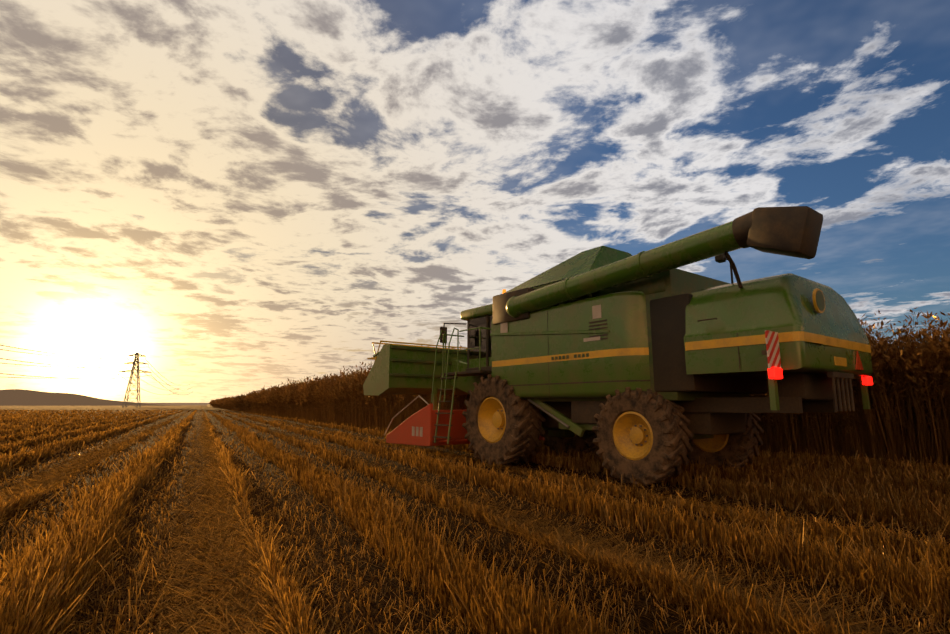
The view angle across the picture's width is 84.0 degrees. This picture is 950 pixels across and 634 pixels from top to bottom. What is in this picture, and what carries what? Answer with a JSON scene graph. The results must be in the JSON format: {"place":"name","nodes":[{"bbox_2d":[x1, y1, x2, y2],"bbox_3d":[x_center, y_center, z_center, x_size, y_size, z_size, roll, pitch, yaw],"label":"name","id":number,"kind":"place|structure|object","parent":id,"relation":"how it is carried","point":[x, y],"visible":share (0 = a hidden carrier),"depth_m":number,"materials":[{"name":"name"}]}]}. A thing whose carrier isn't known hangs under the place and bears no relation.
{"place":"outdoors","nodes":[
{"label":"outdoors","id":0,"kind":"place"},
{"bbox_2d":[0,389,180,405],"bbox_3d":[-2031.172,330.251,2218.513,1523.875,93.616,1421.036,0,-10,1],"label":"hill","id":1,"kind":"structure","parent":0,"point":[15,397],"depth_m":2475.11,"materials":[{"name":"brown"}]},
{"bbox_2d":[134,402,208,404],"bbox_3d":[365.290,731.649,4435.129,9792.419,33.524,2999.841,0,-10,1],"label":"hill","id":2,"kind":"structure","parent":0,"point":[179,403],"depth_m":5181.93,"materials":[{"name":"grey"}]},
{"bbox_2d":[0,405,949,633],"bbox_3d":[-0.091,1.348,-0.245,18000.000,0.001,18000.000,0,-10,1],"label":"ground","id":3,"kind":"structure","parent":0,"point":[640,604],"depth_m":5.31,"materials":[{"name":"soil"}]},
{"bbox_2d":[118,353,151,406],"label":"electricity pylon","id":4,"kind":"object","parent":3,"relation":"on","point":[137,363],"visible":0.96,"depth_m":360.33,"materials":[{"name":"grey metal"}]},
{"bbox_2d":[0,345,190,394],"bbox_3d":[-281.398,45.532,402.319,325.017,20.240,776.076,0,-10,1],"label":"power lines","id":5,"kind":"object","parent":4,"relation":"attached to","point":[79,367],"visible":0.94,"depth_m":267.00,"materials":[{"name":"grey metal"}]},
{"bbox_2d":[0,409,949,633],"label":"stubble straw","id":6,"kind":"object","parent":3,"relation":"on","point":[43,581],"visible":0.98,"depth_m":5.20,"materials":[{"name":"plant"}]},
{"bbox_2d":[207,382,949,463],"bbox_3d":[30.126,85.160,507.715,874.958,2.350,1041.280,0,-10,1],"label":"crop plants","id":7,"kind":"object","parent":3,"relation":"on","point":[858,424],"visible":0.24,"depth_m":12.66,"materials":[{"name":"brown plant"}]},
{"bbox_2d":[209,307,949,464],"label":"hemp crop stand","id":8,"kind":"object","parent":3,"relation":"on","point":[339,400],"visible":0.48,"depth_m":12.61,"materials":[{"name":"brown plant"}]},
{"bbox_2d":[363,206,872,484],"bbox_3d":[2.486,1.049,12.738,5.560,4.964,11.811,7,-12,-37],"label":"combine harvester","id":9,"kind":"object","parent":3,"relation":"on","point":[654,365],"visible":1,"depth_m":9.78,"materials":[{"name":"green metal"}]},
{"bbox_2d":[0,0,949,402],"label":"sky","id":10,"kind":"structure","parent":0,"point":[237,197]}
]}

